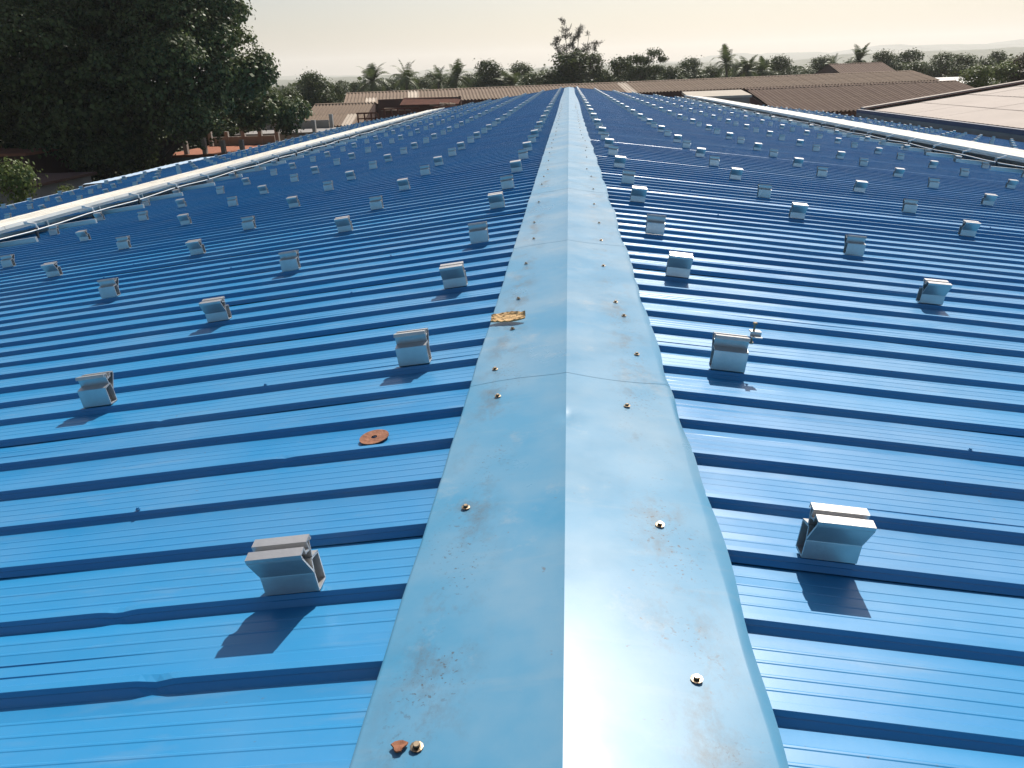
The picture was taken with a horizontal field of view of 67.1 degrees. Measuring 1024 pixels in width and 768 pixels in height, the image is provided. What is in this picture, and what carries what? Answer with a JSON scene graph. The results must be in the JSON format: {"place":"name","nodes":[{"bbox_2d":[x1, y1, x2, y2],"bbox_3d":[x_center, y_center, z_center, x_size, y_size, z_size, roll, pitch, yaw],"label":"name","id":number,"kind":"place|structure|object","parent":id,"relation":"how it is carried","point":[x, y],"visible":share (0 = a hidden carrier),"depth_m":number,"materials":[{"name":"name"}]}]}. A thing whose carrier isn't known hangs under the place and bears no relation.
{"place":"outdoors","nodes":[
{"label":"outdoors","id":0,"kind":"place"},
{"bbox_2d":[0,172,96,203],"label":"wall","id":1,"kind":"structure","parent":0,"point":[51,182],"depth_m":38.62,"materials":[{"name":"paint"}]},
{"bbox_2d":[166,128,279,166],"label":"terrace house","id":2,"kind":"structure","parent":0,"point":[227,143],"depth_m":53.97,"materials":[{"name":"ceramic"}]},
{"bbox_2d":[234,114,338,140],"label":"grey block house","id":3,"kind":"structure","parent":0,"point":[311,126],"depth_m":60.08,"materials":[{"name":"paint"}]},
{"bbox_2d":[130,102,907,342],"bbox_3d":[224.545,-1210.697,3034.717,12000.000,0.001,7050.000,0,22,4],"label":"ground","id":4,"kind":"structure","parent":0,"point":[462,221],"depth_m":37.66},
{"bbox_2d":[0,156,47,206],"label":"leafy bush","id":5,"kind":"object","parent":4,"relation":"on","point":[20,176],"visible":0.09,"depth_m":27.43,"materials":[{"name":"green plant"}]},
{"bbox_2d":[0,145,93,179],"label":"brown house","id":6,"kind":"structure","parent":4,"relation":"on","point":[52,165],"depth_m":44.80,"materials":[{"name":"ceramic"}]},
{"bbox_2d":[0,0,315,184],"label":"mango tree","id":7,"kind":"object","parent":4,"relation":"on","point":[113,58],"visible":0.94,"depth_m":43.49,"materials":[{"name":"green plant"}]},
{"bbox_2d":[174,100,260,151],"bbox_3d":[-25.187,-20.857,66.457,10.247,9.623,9.236,0,22,4],"label":"broadleaf tree","id":8,"kind":"object","parent":4,"relation":"on","point":[233,131],"visible":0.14,"depth_m":63.59,"materials":[{"name":"green plant"}]},
{"bbox_2d":[279,86,308,120],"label":"broadleaf tree","id":9,"kind":"object","parent":4,"relation":"on","point":[293,93],"visible":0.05,"depth_m":76.31,"materials":[{"name":"green plant"}]},
{"bbox_2d":[295,66,339,107],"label":"broadleaf tree","id":10,"kind":"object","parent":4,"relation":"on","point":[314,89],"visible":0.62,"depth_m":89.47,"materials":[{"name":"green plant"}]},
{"bbox_2d":[331,81,344,103],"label":"broadleaf tree","id":11,"kind":"object","parent":4,"relation":"on","point":[340,90],"visible":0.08,"depth_m":95.02,"materials":[{"name":"green plant"}]},
{"bbox_2d":[304,102,377,126],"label":"brown shed","id":12,"kind":"structure","parent":4,"relation":"on","point":[344,114],"depth_m":74.90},
{"bbox_2d":[342,80,370,102],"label":"broadleaf tree","id":13,"kind":"object","parent":4,"relation":"on","point":[355,85],"visible":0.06,"depth_m":118.11,"materials":[{"name":"green plant"}]},
{"bbox_2d":[355,62,391,92],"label":"palm tree","id":14,"kind":"object","parent":4,"relation":"on","point":[370,74],"visible":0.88,"depth_m":112.48,"materials":[{"name":"green plant"}]},
{"bbox_2d":[356,107,418,122],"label":"rusty rack","id":15,"kind":"object","parent":4,"relation":"on","point":[384,109],"visible":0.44,"depth_m":70.04,"materials":[{"name":"metal"}]},
{"bbox_2d":[378,77,401,91],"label":"broadleaf tree","id":16,"kind":"object","parent":4,"relation":"on","point":[388,87],"visible":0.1,"depth_m":122.29,"materials":[{"name":"green plant"}]},
{"bbox_2d":[389,59,420,89],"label":"palm tree","id":17,"kind":"object","parent":4,"relation":"on","point":[405,76],"visible":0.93,"depth_m":107.38,"materials":[{"name":"green plant"}]},
{"bbox_2d":[378,96,461,117],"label":"rusty shed","id":18,"kind":"structure","parent":4,"relation":"on","point":[422,103],"depth_m":71.92,"materials":[{"name":"metal"}]},
{"bbox_2d":[412,76,433,90],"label":"broadleaf tree","id":19,"kind":"object","parent":4,"relation":"on","point":[422,82],"visible":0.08,"depth_m":129.46,"materials":[{"name":"green plant"}]},
{"bbox_2d":[426,65,448,89],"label":"palm tree","id":20,"kind":"object","parent":4,"relation":"on","point":[438,79],"visible":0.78,"depth_m":119.65,"materials":[{"name":"green plant"}]},
{"bbox_2d":[441,58,473,89],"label":"palm tree","id":21,"kind":"object","parent":4,"relation":"on","point":[455,70],"visible":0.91,"depth_m":109.56,"materials":[{"name":"green plant"}]},
{"bbox_2d":[468,58,524,88],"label":"broadleaf tree","id":22,"kind":"object","parent":4,"relation":"on","point":[487,77],"visible":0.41,"depth_m":115.59,"materials":[{"name":"green plant"}]},
{"bbox_2d":[494,70,524,86],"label":"palm tree","id":23,"kind":"object","parent":4,"relation":"on","point":[510,80],"visible":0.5,"depth_m":111.87,"materials":[{"name":"green plant"}]},
{"bbox_2d":[0,87,1023,767],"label":"blue roofed shed","id":24,"kind":"structure","parent":4,"relation":"on","point":[558,525],"depth_m":2.44,"materials":[{"name":"paint"}]},
{"bbox_2d":[0,254,15,267],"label":"mounting bracket","id":25,"kind":"object","parent":24,"relation":"attached to","point":[6,261],"visible":1,"depth_m":8.72,"materials":[{"name":"metal"}]},
{"bbox_2d":[41,261,62,277],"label":"mounting bracket","id":26,"kind":"object","parent":24,"relation":"attached to","point":[51,269],"visible":1,"depth_m":7.37,"materials":[{"name":"metal"}]},
{"bbox_2d":[75,230,90,240],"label":"mounting bracket","id":27,"kind":"object","parent":24,"relation":"attached to","point":[83,235],"visible":1,"depth_m":10.09,"materials":[{"name":"metal"}]},
{"bbox_2d":[75,371,117,407],"bbox_3d":[-1.804,0.020,3.362,0.130,0.136,0.089,-7,21,7],"label":"mounting bracket","id":28,"kind":"object","parent":24,"relation":"attached to","point":[96,390],"visible":1,"depth_m":3.33,"materials":[{"name":"metal"}]},
{"bbox_2d":[97,277,120,297],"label":"mounting bracket","id":29,"kind":"object","parent":24,"relation":"on","point":[107,288],"visible":1,"depth_m":5.82,"materials":[{"name":"metal"}]},
{"bbox_2d":[115,236,130,249],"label":"mounting bracket","id":30,"kind":"object","parent":24,"relation":"attached to","point":[122,242],"visible":1,"depth_m":8.55,"materials":[{"name":"metal"}]},
{"bbox_2d":[82,156,214,184],"bbox_3d":[-15.859,-9.692,34.657,0.900,0.062,10.400,0,22,4],"label":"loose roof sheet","id":31,"kind":"object","parent":24,"relation":"on","point":[141,172],"visible":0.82,"depth_m":33.66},
{"bbox_2d":[177,213,191,224],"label":"mounting bracket","id":32,"kind":"object","parent":24,"relation":"attached to","point":[184,219],"visible":1,"depth_m":9.91,"materials":[{"name":"metal"}]},
{"bbox_2d":[185,239,205,254],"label":"mounting bracket","id":33,"kind":"object","parent":24,"relation":"attached to","point":[196,247],"visible":1,"depth_m":7.19,"materials":[{"name":"metal"}]},
{"bbox_2d":[199,296,231,322],"bbox_3d":[-1.721,-0.429,4.476,0.130,0.136,0.089,-7,21,6],"label":"mounting bracket","id":34,"kind":"object","parent":24,"relation":"attached to","point":[215,309],"visible":1,"depth_m":4.47,"materials":[{"name":"metal"}]},
{"bbox_2d":[0,109,446,239],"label":"water pipe","id":35,"kind":"object","parent":24,"relation":"on","point":[36,229],"visible":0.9,"depth_m":15.80,"materials":[{"name":"white"}]},
{"bbox_2d":[0,107,450,247],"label":"roof walkway","id":36,"kind":"structure","parent":24,"relation":"on","point":[47,216],"depth_m":16.67,"materials":[{"name":"metal"}]},
{"bbox_2d":[241,216,255,229],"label":"mounting bracket","id":37,"kind":"object","parent":24,"relation":"on","point":[248,222],"visible":1,"depth_m":8.37,"materials":[{"name":"metal"}]},
{"bbox_2d":[245,534,325,595],"bbox_3d":[-0.514,0.420,1.758,0.130,0.136,0.089,-7,21,7],"label":"mounting bracket","id":38,"kind":"object","parent":24,"relation":"attached to","point":[284,565],"visible":1,"depth_m":1.75,"materials":[{"name":"metal"}]},
{"bbox_2d":[278,250,300,271],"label":"mounting bracket","id":39,"kind":"object","parent":24,"relation":"on","point":[289,261],"visible":1,"depth_m":5.65,"materials":[{"name":"metal"}]},
{"bbox_2d":[286,196,299,207],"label":"mounting bracket","id":40,"kind":"object","parent":24,"relation":"attached to","point":[292,201],"visible":1,"depth_m":9.73,"materials":[{"name":"metal"}]},
{"bbox_2d":[334,216,352,232],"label":"mounting bracket","id":41,"kind":"object","parent":24,"relation":"attached to","point":[343,223],"visible":1,"depth_m":7.01,"materials":[{"name":"metal"}]},
{"bbox_2d":[359,429,388,444],"bbox_3d":[-0.464,0.178,2.596,0.100,0.004,0.100,-14,25,-9],"label":"cutting disc","id":42,"kind":"object","parent":24,"relation":"on","point":[368,439],"visible":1,"depth_m":2.59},
{"bbox_2d":[369,195,383,209],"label":"mounting bracket","id":43,"kind":"object","parent":24,"relation":"on","point":[375,202],"visible":1,"depth_m":8.19,"materials":[{"name":"metal"}]},
{"bbox_2d":[391,740,407,752],"bbox_3d":[-0.190,0.605,1.292,0.027,0.006,0.026,13,26,33],"label":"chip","id":44,"kind":"object","parent":24,"relation":"on","point":[398,746],"visible":1,"depth_m":1.29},
{"bbox_2d":[397,178,409,189],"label":"mounting bracket","id":45,"kind":"object","parent":24,"relation":"attached to","point":[403,184],"visible":1,"depth_m":9.55,"materials":[{"name":"metal"}]},
{"bbox_2d":[393,328,431,366],"bbox_3d":[-0.407,-0.156,3.188,0.130,0.136,0.089,-7,21,9],"label":"mounting bracket","id":46,"kind":"object","parent":24,"relation":"attached to","point":[412,347],"visible":1,"depth_m":3.16,"materials":[{"name":"metal"}]},
{"bbox_2d":[439,261,467,288],"bbox_3d":[-0.326,-0.604,4.303,0.130,0.136,0.089,-7,21,7],"label":"mounting bracket","id":47,"kind":"object","parent":24,"relation":"attached to","point":[453,275],"visible":1,"depth_m":4.29,"materials":[{"name":"metal"}]},
{"bbox_2d":[468,221,488,242],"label":"mounting bracket","id":48,"kind":"object","parent":24,"relation":"on","point":[478,231],"visible":1,"depth_m":5.47,"materials":[{"name":"metal"}]},
{"bbox_2d":[488,191,504,208],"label":"mounting bracket","id":49,"kind":"object","parent":24,"relation":"attached to","point":[496,199],"visible":1,"depth_m":6.83,"materials":[{"name":"metal"}]},
{"bbox_2d":[500,174,513,189],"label":"mounting bracket","id":50,"kind":"object","parent":24,"relation":"attached to","point":[507,181],"visible":1,"depth_m":8.02,"materials":[{"name":"metal"}]},
{"bbox_2d":[490,311,524,321],"bbox_3d":[-0.017,-0.308,3.496,0.161,0.035,0.080,-5,21,13],"label":"bark chip","id":51,"kind":"object","parent":24,"relation":"on","point":[511,316],"visible":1,"depth_m":3.50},
{"bbox_2d":[510,159,521,171],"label":"mounting bracket","id":52,"kind":"object","parent":24,"relation":"attached to","point":[516,165],"visible":1,"depth_m":9.38,"materials":[{"name":"metal"}]},
{"bbox_2d":[143,86,1014,174],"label":"mounting brackets","id":53,"kind":"object","parent":24,"relation":"on","point":[1011,141],"visible":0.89,"depth_m":41.28,"materials":[{"name":"metal"}]},
{"bbox_2d":[614,155,625,167],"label":"mounting bracket","id":54,"kind":"object","parent":24,"relation":"attached to","point":[619,161],"visible":1,"depth_m":9.42,"materials":[{"name":"metal"}]},
{"bbox_2d":[621,170,635,183],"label":"mounting bracket","id":55,"kind":"object","parent":24,"relation":"attached to","point":[628,176],"visible":1,"depth_m":8.06,"materials":[{"name":"metal"}]},
{"bbox_2d":[630,186,646,202],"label":"mounting bracket","id":56,"kind":"object","parent":24,"relation":"attached to","point":[638,193],"visible":1,"depth_m":6.88,"materials":[{"name":"metal"}]},
{"bbox_2d":[645,214,665,234],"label":"mounting bracket","id":57,"kind":"object","parent":24,"relation":"on","point":[655,223],"visible":1,"depth_m":5.51,"materials":[{"name":"metal"}]},
{"bbox_2d":[665,251,693,277],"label":"mounting bracket","id":58,"kind":"object","parent":24,"relation":"attached to","point":[679,264],"visible":1,"depth_m":4.33,"materials":[{"name":"metal"}]},
{"bbox_2d":[709,332,750,372],"bbox_3d":[0.843,-0.127,2.999,0.130,0.136,0.089,7,22,2],"label":"mounting bracket","id":59,"kind":"object","parent":24,"relation":"on","point":[729,352],"visible":1,"depth_m":2.97,"materials":[{"name":"metal"}]},
{"bbox_2d":[749,322,762,343],"bbox_3d":[0.937,-0.193,2.966,0.042,0.087,0.052,4,22,-3],"label":"module clamp","id":60,"kind":"object","parent":59,"relation":"attached to","point":[755,334],"visible":0.98,"depth_m":2.96,"materials":[{"name":"metal"}]},
{"bbox_2d":[729,167,742,179],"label":"mounting bracket","id":61,"kind":"object","parent":24,"relation":"attached to","point":[735,173],"visible":1,"depth_m":9.38,"materials":[{"name":"metal"}]},
{"bbox_2d":[757,184,771,197],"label":"mounting bracket","id":62,"kind":"object","parent":24,"relation":"on","point":[764,191],"visible":1,"depth_m":8.02,"materials":[{"name":"metal"}]},
{"bbox_2d":[788,202,808,218],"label":"mounting bracket","id":63,"kind":"object","parent":24,"relation":"attached to","point":[797,210],"visible":1,"depth_m":6.84,"materials":[{"name":"metal"}]},
{"bbox_2d":[796,502,876,563],"bbox_3d":[0.754,0.355,1.800,0.130,0.136,0.089,6,22,1],"label":"mounting bracket","id":64,"kind":"object","parent":24,"relation":"attached to","point":[835,533],"visible":1,"depth_m":1.79,"materials":[{"name":"metal"}]},
{"bbox_2d":[680,95,1023,172],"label":"roof walkway","id":65,"kind":"structure","parent":24,"relation":"on","point":[990,152],"depth_m":22.34,"materials":[{"name":"metal"}]},
{"bbox_2d":[684,96,1022,166],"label":"water pipe","id":66,"kind":"object","parent":24,"relation":"on","point":[962,155],"visible":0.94,"depth_m":21.24,"materials":[{"name":"white"}]},
{"bbox_2d":[843,234,866,255],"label":"mounting bracket","id":67,"kind":"object","parent":24,"relation":"on","point":[854,244],"visible":1,"depth_m":5.47,"materials":[{"name":"metal"}]},
{"bbox_2d":[853,180,867,192],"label":"mounting bracket","id":68,"kind":"object","parent":24,"relation":"attached to","point":[860,186],"visible":1,"depth_m":9.34,"materials":[{"name":"metal"}]},
{"bbox_2d":[901,198,918,212],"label":"mounting bracket","id":69,"kind":"object","parent":24,"relation":"attached to","point":[910,205],"visible":1,"depth_m":7.98,"materials":[{"name":"metal"}]},
{"bbox_2d":[916,278,952,304],"bbox_3d":[2.354,-0.512,4.304,0.130,0.136,0.089,6,22,0],"label":"mounting bracket","id":70,"kind":"object","parent":24,"relation":"on","point":[933,291],"visible":1,"depth_m":4.29,"materials":[{"name":"metal"}]},
{"bbox_2d":[958,220,980,236],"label":"mounting bracket","id":71,"kind":"object","parent":24,"relation":"attached to","point":[969,228],"visible":1,"depth_m":6.80,"materials":[{"name":"metal"}]},
{"bbox_2d":[980,193,997,205],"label":"mounting bracket","id":72,"kind":"object","parent":24,"relation":"attached to","point":[988,199],"visible":1,"depth_m":9.30,"materials":[{"name":"metal"}]},
{"bbox_2d":[506,60,534,81],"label":"broadleaf tree","id":73,"kind":"object","parent":4,"relation":"on","point":[519,68],"visible":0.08,"depth_m":120.15,"materials":[{"name":"green plant"}]},
{"bbox_2d":[508,48,600,86],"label":"broadleaf tree","id":74,"kind":"object","parent":4,"relation":"on","point":[549,77],"visible":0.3,"depth_m":95.35,"materials":[{"name":"green plant"}]},
{"bbox_2d":[550,18,604,81],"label":"casuarina tree","id":75,"kind":"object","parent":4,"relation":"on","point":[572,43],"visible":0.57,"depth_m":96.71,"materials":[{"name":"green plant"}]},
{"bbox_2d":[583,51,613,83],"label":"broadleaf tree","id":76,"kind":"object","parent":4,"relation":"on","point":[600,73],"visible":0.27,"depth_m":100.71,"materials":[{"name":"green plant"}]},
{"bbox_2d":[184,54,1020,105],"bbox_3d":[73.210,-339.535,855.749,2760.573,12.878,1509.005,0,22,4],"label":"woods","id":77,"kind":"object","parent":4,"relation":"on","point":[290,85],"visible":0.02,"depth_m":232.13,"materials":[{"name":"green plant"}]},
{"bbox_2d":[605,54,632,82],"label":"broadleaf tree","id":78,"kind":"object","parent":4,"relation":"on","point":[619,64],"visible":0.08,"depth_m":102.16,"materials":[{"name":"green plant"}]},
{"bbox_2d":[343,70,939,112],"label":"cement roofed shed","id":79,"kind":"structure","parent":4,"relation":"on","point":[673,88],"depth_m":81.88,"materials":[{"name":"concrete"}]},
{"bbox_2d":[623,46,668,81],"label":"spreading tree","id":80,"kind":"object","parent":4,"relation":"on","point":[642,60],"visible":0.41,"depth_m":105.10,"materials":[{"name":"green plant"}]},
{"bbox_2d":[658,64,687,80],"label":"broadleaf tree","id":81,"kind":"object","parent":4,"relation":"on","point":[671,72],"visible":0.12,"depth_m":113.72,"materials":[{"name":"green plant"}]},
{"bbox_2d":[661,55,714,79],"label":"broadleaf tree","id":82,"kind":"object","parent":4,"relation":"on","point":[688,66],"visible":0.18,"depth_m":117.75,"materials":[{"name":"green plant"}]},
{"bbox_2d":[702,64,718,77],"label":"broadleaf tree","id":83,"kind":"object","parent":4,"relation":"on","point":[710,70],"visible":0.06,"depth_m":118.37,"materials":[{"name":"green plant"}]},
{"bbox_2d":[682,90,751,103],"bbox_3d":[17.392,-21.362,66.721,5.100,7.400,4.500,0,22,4],"label":"flat roofed annex","id":84,"kind":"object","parent":4,"relation":"on","point":[741,96],"visible":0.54,"depth_m":64.19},
{"bbox_2d":[711,43,739,77],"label":"palm tree","id":85,"kind":"object","parent":4,"relation":"on","point":[725,55],"visible":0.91,"depth_m":120.03,"materials":[{"name":"green plant"}]},
{"bbox_2d":[732,54,760,76],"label":"palm tree","id":86,"kind":"object","parent":4,"relation":"on","point":[746,66],"visible":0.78,"depth_m":121.35,"materials":[{"name":"green plant"}]},
{"bbox_2d":[751,56,772,76],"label":"palm tree","id":87,"kind":"object","parent":4,"relation":"on","point":[763,68],"visible":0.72,"depth_m":125.50,"materials":[{"name":"green plant"}]},
{"bbox_2d":[752,57,783,75],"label":"broadleaf tree","id":88,"kind":"object","parent":4,"relation":"on","point":[772,66],"visible":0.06,"depth_m":127.94,"materials":[{"name":"green plant"}]},
{"bbox_2d":[770,53,806,74],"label":"broadleaf tree","id":89,"kind":"object","parent":4,"relation":"on","point":[782,63],"visible":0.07,"depth_m":129.70,"materials":[{"name":"green plant"}]},
{"bbox_2d":[798,55,832,71],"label":"broadleaf tree","id":90,"kind":"object","parent":4,"relation":"on","point":[818,63],"visible":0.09,"depth_m":141.30,"materials":[{"name":"green plant"}]},
{"bbox_2d":[815,62,894,73],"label":"hip roofed hall","id":91,"kind":"structure","parent":4,"relation":"on","point":[855,67],"depth_m":118.62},
{"bbox_2d":[743,80,973,116],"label":"brown roofed shed","id":92,"kind":"structure","parent":4,"relation":"on","point":[849,99],"depth_m":69.10,"materials":[{"name":"metal"}]},
{"bbox_2d":[847,42,870,63],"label":"palm tree","id":93,"kind":"object","parent":4,"relation":"on","point":[859,54],"visible":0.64,"depth_m":129.52,"materials":[{"name":"green plant"}]},
{"bbox_2d":[871,48,910,70],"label":"broadleaf tree","id":94,"kind":"object","parent":4,"relation":"on","point":[885,57],"visible":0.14,"depth_m":131.66,"materials":[{"name":"green plant"}]},
{"bbox_2d":[900,59,928,74],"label":"broadleaf tree","id":95,"kind":"object","parent":4,"relation":"on","point":[917,66],"visible":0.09,"depth_m":105.36,"materials":[{"name":"green plant"}]},
{"bbox_2d":[896,47,941,76],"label":"broadleaf tree","id":96,"kind":"object","parent":4,"relation":"on","point":[907,55],"visible":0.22,"depth_m":132.90,"materials":[{"name":"green plant"}]},
{"bbox_2d":[856,80,1023,141],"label":"pale roofed shed","id":97,"kind":"structure","parent":4,"relation":"on","point":[997,110],"depth_m":48.12,"materials":[{"name":"metal"}]},
{"bbox_2d":[925,51,959,77],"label":"broadleaf tree","id":98,"kind":"object","parent":4,"relation":"on","point":[940,59],"visible":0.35,"depth_m":132.93,"materials":[{"name":"green plant"}]},
{"bbox_2d":[942,53,985,76],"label":"broadleaf tree","id":99,"kind":"object","parent":4,"relation":"on","point":[966,61],"visible":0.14,"depth_m":115.30,"materials":[{"name":"green plant"}]},
{"bbox_2d":[954,63,1004,87],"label":"broadleaf tree","id":100,"kind":"object","parent":4,"relation":"on","point":[983,76],"visible":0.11,"depth_m":73.75,"materials":[{"name":"green plant"}]},
{"bbox_2d":[987,48,1012,64],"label":"broadleaf tree","id":101,"kind":"object","parent":4,"relation":"on","point":[997,55],"visible":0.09,"depth_m":139.37,"materials":[{"name":"green plant"}]},
{"bbox_2d":[988,60,1023,85],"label":"broadleaf tree","id":102,"kind":"object","parent":4,"relation":"on","point":[1006,69],"visible":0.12,"depth_m":76.23,"materials":[{"name":"green plant"}]},
{"bbox_2d":[992,52,1023,84],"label":"broadleaf tree","id":103,"kind":"object","parent":4,"relation":"on","point":[1020,63],"visible":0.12,"depth_m":76.42,"materials":[{"name":"green plant"}]},
{"bbox_2d":[19,0,1023,82],"label":"sky","id":104,"kind":"structure","parent":0,"point":[327,37],"materials":[{"name":"white"}]},
{"bbox_2d":[269,47,1023,86],"bbox_3d":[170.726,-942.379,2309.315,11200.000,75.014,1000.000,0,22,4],"label":"hill","id":105,"kind":"structure","parent":0,"point":[983,53],"depth_m":2062.59,"materials":[{"name":"plant"}]},
{"bbox_2d":[277,39,1023,79],"bbox_3d":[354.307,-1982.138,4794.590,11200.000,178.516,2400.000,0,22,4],"label":"hill","id":106,"kind":"structure","parent":0,"point":[895,48],"depth_m":4232.40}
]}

